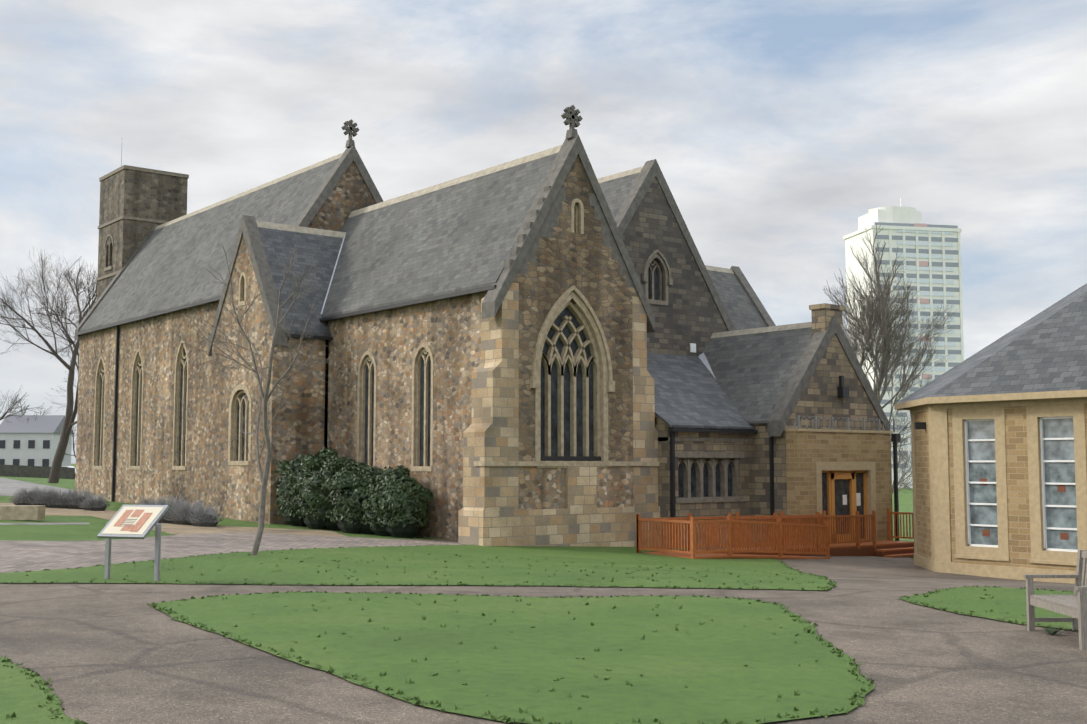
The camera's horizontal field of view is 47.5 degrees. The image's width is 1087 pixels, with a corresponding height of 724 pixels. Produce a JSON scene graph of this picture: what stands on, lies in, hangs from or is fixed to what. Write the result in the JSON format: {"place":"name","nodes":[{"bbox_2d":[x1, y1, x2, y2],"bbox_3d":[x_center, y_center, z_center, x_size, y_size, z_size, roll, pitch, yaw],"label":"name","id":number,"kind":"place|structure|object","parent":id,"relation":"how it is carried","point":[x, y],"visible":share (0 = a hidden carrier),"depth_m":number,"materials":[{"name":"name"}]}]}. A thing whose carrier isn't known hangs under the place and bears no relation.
{"place":"outdoors","nodes":[
{"label":"outdoors","id":0,"kind":"place"},
{"bbox_2d":[0,532,468,572],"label":"paving","id":1,"kind":"structure","parent":0,"point":[20,556],"depth_m":29.48,"materials":[{"name":"grey stone"}]},
{"bbox_2d":[256,221,345,237],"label":"roof ridge","id":2,"kind":"structure","parent":0,"point":[285,227],"depth_m":49.03,"materials":[{"name":"beige stone"}]},
{"bbox_2d":[348,145,561,217],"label":"roof ridge","id":3,"kind":"structure","parent":0,"point":[525,159],"depth_m":45.05,"materials":[{"name":"beige stone"}]},
{"bbox_2d":[0,464,913,559],"bbox_3d":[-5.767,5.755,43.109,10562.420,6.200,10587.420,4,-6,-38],"label":"ground","id":4,"kind":"structure","parent":0,"point":[93,528],"depth_m":39.80,"materials":[{"name":"green plant"}]},
{"bbox_2d":[0,385,42,424],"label":"tree","id":5,"kind":"object","parent":4,"relation":"on","point":[14,403],"visible":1,"depth_m":108.79,"materials":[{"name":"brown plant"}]},
{"bbox_2d":[0,505,44,519],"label":"stone block","id":6,"kind":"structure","parent":4,"relation":"on","point":[22,512],"depth_m":38.73,"materials":[{"name":"beige stone"}]},
{"bbox_2d":[10,397,51,419],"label":"tree","id":7,"kind":"object","parent":4,"relation":"on","point":[26,409],"visible":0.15,"depth_m":138.62,"materials":[{"name":"grey plant"}]},
{"bbox_2d":[0,477,73,495],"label":"path","id":8,"kind":"structure","parent":4,"relation":"on","point":[9,487],"depth_m":80.51,"materials":[{"name":"grey concrete"}]},
{"bbox_2d":[0,415,74,478],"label":"buildings","id":9,"kind":"structure","parent":4,"relation":"on","point":[28,448],"depth_m":135.13,"materials":[{"name":"grey"}]},
{"bbox_2d":[0,523,88,524],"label":"thin path","id":10,"kind":"structure","parent":4,"relation":"on","point":[38,523],"depth_m":37.17,"materials":[{"name":"grey concrete"}]},
{"bbox_2d":[0,246,97,482],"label":"tree","id":11,"kind":"object","parent":4,"relation":"on","point":[68,424],"visible":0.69,"depth_m":96.75,"materials":[{"name":"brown plant"}]},
{"bbox_2d":[65,425,76,457],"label":"tree","id":12,"kind":"object","parent":4,"relation":"on","point":[72,432],"visible":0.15,"depth_m":139.69,"materials":[{"name":"grey plant"}]},
{"bbox_2d":[9,486,221,526],"bbox_3d":[-16.112,5.294,45.513,3.300,1.448,14.748,4,-6,-38],"label":"lavender","id":13,"kind":"object","parent":4,"relation":"on","point":[179,506],"depth_m":48.72,"materials":[{"name":"grey plant"}]},
{"bbox_2d":[97,169,187,299],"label":"tower","id":14,"kind":"structure","parent":4,"relation":"on","point":[136,193],"depth_m":68.77,"materials":[{"name":"stone"}]},
{"bbox_2d":[96,165,188,280],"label":"tower trim","id":15,"kind":"structure","parent":14,"relation":"attached to","point":[115,171],"depth_m":68.87,"materials":[{"name":"grey stone"}]},
{"bbox_2d":[0,503,347,536],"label":"sand path","id":16,"kind":"structure","parent":4,"relation":"on","point":[174,529],"depth_m":40.16,"materials":[{"name":"beige gravel"}]},
{"bbox_2d":[75,161,375,507],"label":"nave walls","id":17,"kind":"structure","parent":4,"relation":"on","point":[152,339],"depth_m":57.08,"materials":[{"name":"brown stone"}]},
{"bbox_2d":[76,296,220,334],"bbox_3d":[-18.093,-2.167,57.266,0.140,0.120,21.400,4,-6,-38],"label":"gutter","id":18,"kind":"object","parent":17,"relation":"attached to","point":[152,315],"visible":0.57,"depth_m":57.29,"materials":[{"name":"grey metal"}]},
{"bbox_2d":[79,158,339,331],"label":"roof","id":19,"kind":"structure","parent":17,"relation":"on","point":[165,269],"depth_m":58.68,"materials":[{"name":"grey stone"}]},
{"bbox_2d":[111,326,328,501],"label":"downpipes","id":20,"kind":"object","parent":17,"relation":"attached to","point":[115,415],"visible":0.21,"depth_m":60.91,"materials":[{"name":"black metal"}]},
{"bbox_2d":[75,145,382,339],"bbox_3d":[-14.878,-5.014,60.073,8.200,6.729,22.300,4,-6,-38],"label":"gable coping","id":21,"kind":"object","parent":17,"relation":"on","point":[349,156],"visible":0.29,"depth_m":51.55,"materials":[{"name":"grey stone"}]},
{"bbox_2d":[341,119,358,147],"bbox_3d":[-8.118,-9.610,51.940,0.800,1.192,0.280,4,-6,-38],"label":"cross finial","id":22,"kind":"object","parent":21,"relation":"on","point":[350,142],"visible":1,"depth_m":51.88,"materials":[{"name":"grey stone"}]},
{"bbox_2d":[154,152,343,230],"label":"roof ridge","id":23,"kind":"structure","parent":17,"relation":"on","point":[320,163],"depth_m":58.75,"materials":[{"name":"beige stone"}]},
{"bbox_2d":[92,198,614,471],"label":"church windows","id":24,"kind":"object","parent":17,"relation":"attached to","point":[572,382],"depth_m":40.15,"materials":[{"name":"beige glass"}]},
{"bbox_2d":[209,236,328,523],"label":"bay walls","id":25,"kind":"structure","parent":4,"relation":"on","point":[234,492],"depth_m":46.15,"materials":[{"name":"brown stone"}]},
{"bbox_2d":[208,215,287,355],"bbox_3d":[-11.398,-3.039,47.552,0.500,5.254,5.900,4,-6,-38],"label":"gable coping","id":26,"kind":"object","parent":25,"relation":"on","point":[249,230],"visible":0.68,"depth_m":46.78,"materials":[{"name":"grey stone"}]},
{"bbox_2d":[258,227,342,336],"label":"bay roof","id":27,"kind":"structure","parent":25,"relation":"on","point":[322,249],"depth_m":47.60,"materials":[{"name":"grey stone"}]},
{"bbox_2d":[285,333,332,339],"bbox_3d":[-7.590,-0.855,46.680,4.800,0.120,0.140,4,-6,-38],"label":"bay gutter","id":28,"kind":"object","parent":25,"relation":"attached to","point":[312,337],"visible":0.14,"depth_m":45.79,"materials":[{"name":"black metal"}]},
{"bbox_2d":[321,234,345,313],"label":"valley","id":29,"kind":"structure","parent":25,"relation":"attached to","point":[332,275],"depth_m":48.45,"materials":[{"name":"grey metal"}]},
{"bbox_2d":[274,447,433,537],"bbox_3d":[-6.687,4.403,42.222,2.615,3.086,7.940,4,-6,-38],"label":"hedge","id":30,"kind":"object","parent":4,"relation":"on","point":[346,478],"depth_m":40.67,"materials":[{"name":"green plant"}]},
{"bbox_2d":[328,291,487,539],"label":"chancel walls","id":31,"kind":"structure","parent":4,"relation":"on","point":[447,332],"depth_m":41.85,"materials":[{"name":"brown stone"}]},
{"bbox_2d":[319,285,496,321],"bbox_3d":[-6.111,-1.816,43.754,0.140,0.120,14.950,4,-6,-38],"label":"gutter","id":32,"kind":"object","parent":31,"relation":"attached to","point":[429,299],"visible":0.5,"depth_m":41.59,"materials":[{"name":"grey metal"}]},
{"bbox_2d":[321,153,557,317],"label":"roof","id":33,"kind":"structure","parent":31,"relation":"on","point":[459,237],"depth_m":43.30,"materials":[{"name":"grey stone"}]},
{"bbox_2d":[458,506,659,546],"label":"stone plinth","id":34,"kind":"structure","parent":31,"relation":"attached to","point":[610,527],"depth_m":38.30,"materials":[{"name":"beige stone"}]},
{"bbox_2d":[461,283,657,510],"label":"buttresses","id":35,"kind":"structure","parent":31,"relation":"attached to","point":[491,432],"depth_m":37.75,"materials":[{"name":"beige stone"}]},
{"bbox_2d":[504,186,639,287],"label":"stepped gable stones","id":36,"kind":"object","parent":31,"relation":"attached to","point":[549,222],"depth_m":39.27,"materials":[{"name":"grey stone"}]},
{"bbox_2d":[512,155,637,460],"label":"gable wall","id":37,"kind":"structure","parent":31,"relation":"attached to","point":[584,264],"depth_m":39.92,"materials":[{"name":"brown stone"}]},
{"bbox_2d":[482,134,654,332],"bbox_3d":[0.928,-4.259,40.019,6.700,6.214,0.660,4,-6,-38],"label":"gable coping","id":38,"kind":"object","parent":37,"relation":"on","point":[571,149],"visible":0.71,"depth_m":39.58,"materials":[{"name":"grey stone"}]},
{"bbox_2d":[561,105,582,138],"bbox_3d":[0.928,-7.833,40.317,0.800,1.120,0.280,4,-6,-38],"label":"cross finial","id":39,"kind":"object","parent":38,"relation":"on","point":[572,117],"visible":0.98,"depth_m":40.24,"materials":[{"name":"grey stone"}]},
{"bbox_2d":[518,466,633,509],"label":"gable wall","id":40,"kind":"structure","parent":31,"relation":"attached to","point":[541,488],"depth_m":38.64,"materials":[{"name":"brown stone"}]},
{"bbox_2d":[622,177,727,355],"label":"aisle walls","id":41,"kind":"structure","parent":4,"relation":"on","point":[687,316],"depth_m":47.98,"materials":[{"name":"grey stone"}]},
{"bbox_2d":[599,172,639,217],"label":"roof","id":42,"kind":"structure","parent":41,"relation":"on","point":[615,191],"depth_m":48.43,"materials":[{"name":"grey stone"}]},
{"bbox_2d":[597,166,642,182],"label":"roof ridge","id":43,"kind":"structure","parent":41,"relation":"on","point":[620,174],"depth_m":49.23,"materials":[{"name":"beige stone"}]},
{"bbox_2d":[614,159,734,330],"bbox_3d":[4.173,-4.367,47.697,8.700,6.970,0.550,4,-6,-38],"label":"gable coping","id":44,"kind":"object","parent":41,"relation":"on","point":[649,172],"visible":0.35,"depth_m":47.90,"materials":[{"name":"grey stone"}]},
{"bbox_2d":[690,343,695,352],"bbox_3d":[5.848,-0.551,48.410,0.300,0.350,0.070,4,-6,-38],"label":"aisle vent","id":45,"kind":"object","parent":41,"relation":"attached to","point":[692,347],"visible":0.79,"depth_m":48.37,"materials":[{"name":"white metal"}]},
{"bbox_2d":[655,415,752,531],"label":"wall","id":46,"kind":"structure","parent":4,"relation":"on","point":[745,490],"depth_m":41.93,"materials":[{"name":"brown stone"}]},
{"bbox_2d":[642,250,743,502],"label":"windows","id":47,"kind":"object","parent":46,"relation":"on","point":[707,477],"depth_m":42.69,"materials":[{"name":"beige glass"}]},
{"bbox_2d":[647,352,755,428],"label":"roof","id":48,"kind":"structure","parent":46,"relation":"on","point":[689,392],"depth_m":44.18,"materials":[{"name":"grey stone"}]},
{"bbox_2d":[658,437,754,548],"bbox_3d":[4.357,5.074,43.844,4.120,4.680,4.560,4,-6,-38],"label":"leanto string","id":49,"kind":"object","parent":46,"relation":"attached to","point":[711,439],"visible":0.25,"depth_m":42.02,"materials":[{"name":"beige stone"}]},
{"bbox_2d":[670,428,757,516],"bbox_3d":[5.799,4.467,41.974,4.150,4.380,0.310,4,-6,-38],"label":"gutter and downpipe","id":50,"kind":"object","parent":46,"relation":"attached to","point":[672,474],"visible":0.82,"depth_m":40.97,"materials":[{"name":"black metal"}]},
{"bbox_2d":[752,335,883,546],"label":"vestry walls","id":51,"kind":"structure","parent":4,"relation":"on","point":[819,396],"depth_m":43.60,"materials":[{"name":"brown stone"}]},
{"bbox_2d":[698,353,715,378],"bbox_3d":[6.759,0.931,46.147,0.304,2.990,5.061,1,-5,-14],"label":"flashing","id":52,"kind":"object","parent":51,"relation":"attached to","point":[702,357],"depth_m":48.04,"materials":[{"name":"grey metal"}]},
{"bbox_2d":[701,327,811,423],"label":"roof","id":53,"kind":"structure","parent":51,"relation":"on","point":[752,373],"depth_m":45.42,"materials":[{"name":"grey tile"}]},
{"bbox_2d":[809,303,844,335],"bbox_3d":[10.277,-1.393,44.753,1.120,1.320,0.720,4,-6,-38],"label":"chimney","id":54,"kind":"object","parent":51,"relation":"on","point":[823,314],"visible":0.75,"depth_m":44.46,"materials":[{"name":"beige stone"}]},
{"bbox_2d":[768,315,889,436],"bbox_3d":[10.336,0.519,44.519,6.200,4.411,0.550,4,-6,-38],"label":"gable coping","id":55,"kind":"object","parent":51,"relation":"on","point":[801,376],"visible":0.71,"depth_m":43.75,"materials":[{"name":"grey stone"}]},
{"bbox_2d":[786,431,892,545],"bbox_3d":[10.441,4.961,43.815,5.250,4.900,0.800,4,-6,-38],"label":"porch","id":56,"kind":"object","parent":51,"relation":"attached to","point":[806,451],"visible":0.36,"depth_m":43.07,"materials":[{"name":"beige stone"}]},
{"bbox_2d":[785,428,892,540],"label":"stone trim","id":57,"kind":"structure","parent":56,"relation":"attached to","point":[869,468],"depth_m":43.86,"materials":[{"name":"beige stone"}]},
{"bbox_2d":[822,470,866,541],"bbox_3d":[10.550,5.095,43.667,2.750,2.530,0.150,4,-6,-38],"label":"door","id":58,"kind":"structure","parent":56,"relation":"attached to","point":[844,492],"depth_m":43.81,"materials":[{"name":"brown wood"}]},
{"bbox_2d":[837,376,848,397],"bbox_3d":[10.770,0.895,44.385,0.350,0.800,0.250,4,-6,-38],"label":"gable lamp","id":59,"kind":"object","parent":51,"relation":"attached to","point":[842,391],"visible":1,"depth_m":44.31,"materials":[{"name":"black metal"}]},
{"bbox_2d":[769,434,899,540],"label":"drainpipes","id":60,"kind":"object","parent":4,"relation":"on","point":[895,438],"visible":0.64,"depth_m":45.10,"materials":[{"name":"black metal"}]},
{"bbox_2d":[764,415,910,432],"bbox_3d":[10.659,2.271,44.648,6.562,0.500,1.733,4,-6,-38],"label":"razorwire","id":61,"kind":"object","parent":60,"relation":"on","point":[831,422],"visible":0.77,"depth_m":43.98,"materials":[{"name":"metal"}]},
{"bbox_2d":[822,224,959,446],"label":"tree","id":62,"kind":"object","parent":4,"relation":"on","point":[885,347],"visible":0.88,"depth_m":68.72,"materials":[{"name":"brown plant"}]},
{"bbox_2d":[891,434,912,493],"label":"shrub","id":63,"kind":"object","parent":4,"relation":"on","point":[904,466],"visible":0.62,"depth_m":114.24,"materials":[{"name":"grey plant"}]},
{"bbox_2d":[893,436,912,495],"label":"shrub","id":64,"kind":"object","parent":4,"relation":"on","point":[908,468],"visible":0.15,"depth_m":105.49,"materials":[{"name":"grey plant"}]},
{"bbox_2d":[843,198,963,487],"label":"tower block","id":65,"kind":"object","parent":4,"relation":"on","point":[930,254],"visible":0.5,"depth_m":283.87,"materials":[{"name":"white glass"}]},
{"bbox_2d":[896,283,1086,403],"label":"roof","id":66,"kind":"structure","parent":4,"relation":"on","point":[1045,350],"depth_m":33.77,"materials":[{"name":"grey stone"}]},
{"bbox_2d":[0,539,1086,723],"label":"asphalt","id":67,"kind":"structure","parent":0,"point":[110,653],"depth_m":12.93,"materials":[{"name":"grey asphalt"}]},
{"bbox_2d":[0,657,75,723],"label":"lawn corner","id":68,"kind":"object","parent":67,"relation":"on","point":[22,698],"visible":0.83,"depth_m":10.43,"materials":[{"name":"green plant"}]},
{"bbox_2d":[0,545,836,589],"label":"lawn strip","id":69,"kind":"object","parent":67,"relation":"on","point":[512,571],"visible":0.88,"depth_m":24.97,"materials":[{"name":"green plant"}]},
{"bbox_2d":[97,505,168,580],"bbox_3d":[-7.107,3.186,21.379,1.109,1.398,0.693,-2,-5,20],"label":"info board","id":70,"kind":"object","parent":69,"relation":"on","point":[133,522],"visible":0.94,"depth_m":21.33,"materials":[{"name":"metal"}]},
{"bbox_2d":[141,243,342,554],"bbox_3d":[-6.882,1.062,29.232,5.236,7.295,5.947,4,-6,-38],"label":"tree","id":71,"kind":"object","parent":69,"relation":"on","point":[263,476],"visible":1,"depth_m":28.11,"materials":[{"name":"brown plant"}]},
{"bbox_2d":[0,544,1075,723],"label":"grass tufts","id":72,"kind":"object","parent":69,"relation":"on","point":[331,671],"visible":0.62,"depth_m":15.27,"materials":[{"name":"green plant"}]},
{"bbox_2d":[154,592,874,723],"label":"lawn island","id":73,"kind":"structure","parent":67,"relation":"on","point":[707,660],"depth_m":13.17,"materials":[{"name":"green plant"}]},
{"bbox_2d":[636,508,913,558],"bbox_3d":[8.370,5.753,39.945,12.475,1.880,2.450,4,-6,-38],"label":"wooden fence","id":74,"kind":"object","parent":67,"relation":"on","point":[783,532],"depth_m":38.22,"materials":[{"name":"brown wood"}]},
{"bbox_2d":[900,586,1086,630],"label":"lawn","id":75,"kind":"structure","parent":67,"relation":"on","point":[1011,601],"depth_m":17.93,"materials":[{"name":"green plant"}]},
{"bbox_2d":[1040,626,1063,634],"bbox_3d":[6.040,3.168,14.570,0.356,0.097,0.377,4,-6,-38],"label":"weed","id":76,"kind":"object","parent":67,"relation":"on","point":[1051,631],"visible":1,"depth_m":14.62,"materials":[{"name":"green plant"}]},
{"bbox_2d":[1023,550,1086,649],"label":"bench","id":77,"kind":"object","parent":67,"relation":"on","point":[1074,606],"visible":0.94,"depth_m":14.78,"materials":[{"name":"grey wood"}]},
{"bbox_2d":[0,0,1086,463],"label":"sky","id":78,"kind":"structure","parent":0,"point":[771,127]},
{"bbox_2d":[474,461,658,465],"bbox_3d":[0.943,3.239,39.336,7.350,0.150,0.570,4,-6,-38],"label":"string course","id":79,"kind":"object","parent":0,"point":[566,463],"visible":0.86,"depth_m":38.80,"materials":[{"name":"beige stone"}]},
{"bbox_2d":[566,466,596,514],"bbox_3d":[1.112,4.070,39.255,1.200,1.520,0.400,4,-6,-38],"label":"stone patch","id":80,"kind":"object","parent":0,"point":[581,489],"visible":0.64,"depth_m":39.07,"materials":[{"name":"beige stone"}]},
{"bbox_2d":[705,265,733,273],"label":"roof ridge","id":81,"kind":"structure","parent":0,"point":[719,269],"depth_m":56.56,"materials":[{"name":"beige stone"}]},
{"bbox_2d":[707,270,766,329],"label":"roof","id":82,"kind":"structure","parent":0,"point":[741,310],"depth_m":55.41,"materials":[{"name":"grey stone"}]},
{"bbox_2d":[730,266,775,326],"bbox_3d":[8.909,-1.088,57.079,0.500,6.735,9.100,4,-6,-38],"label":"wing coping","id":83,"kind":"object","parent":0,"point":[753,297],"visible":0.23,"depth_m":56.31,"materials":[{"name":"grey stone"}]},
{"bbox_2d":[710,322,811,337],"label":"roof ridge","id":84,"kind":"structure","parent":0,"point":[764,329],"depth_m":47.03,"materials":[{"name":"beige stone"}]},
{"bbox_2d":[914,404,1086,570],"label":"brick wall panels","id":85,"kind":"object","parent":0,"point":[1017,487],"depth_m":33.18,"materials":[{"name":"beige brick"}]},
{"bbox_2d":[914,422,925,428],"bbox_3d":[11.021,1.863,36.138,0.300,0.200,0.240,-1,-5,6],"label":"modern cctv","id":86,"kind":"object","parent":85,"relation":"attached to","point":[919,425],"visible":1,"depth_m":36.02,"materials":[{"name":"black metal"}]},
{"bbox_2d":[894,390,1086,409],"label":"fascia board","id":87,"kind":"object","parent":85,"relation":"attached to","point":[907,405],"depth_m":33.17,"materials":[{"name":"beige wood"}]},
{"bbox_2d":[910,397,1086,583],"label":"building wall","id":88,"kind":"structure","parent":85,"relation":"attached to","point":[1057,463],"depth_m":33.41,"materials":[{"name":"beige stone"}]}
]}

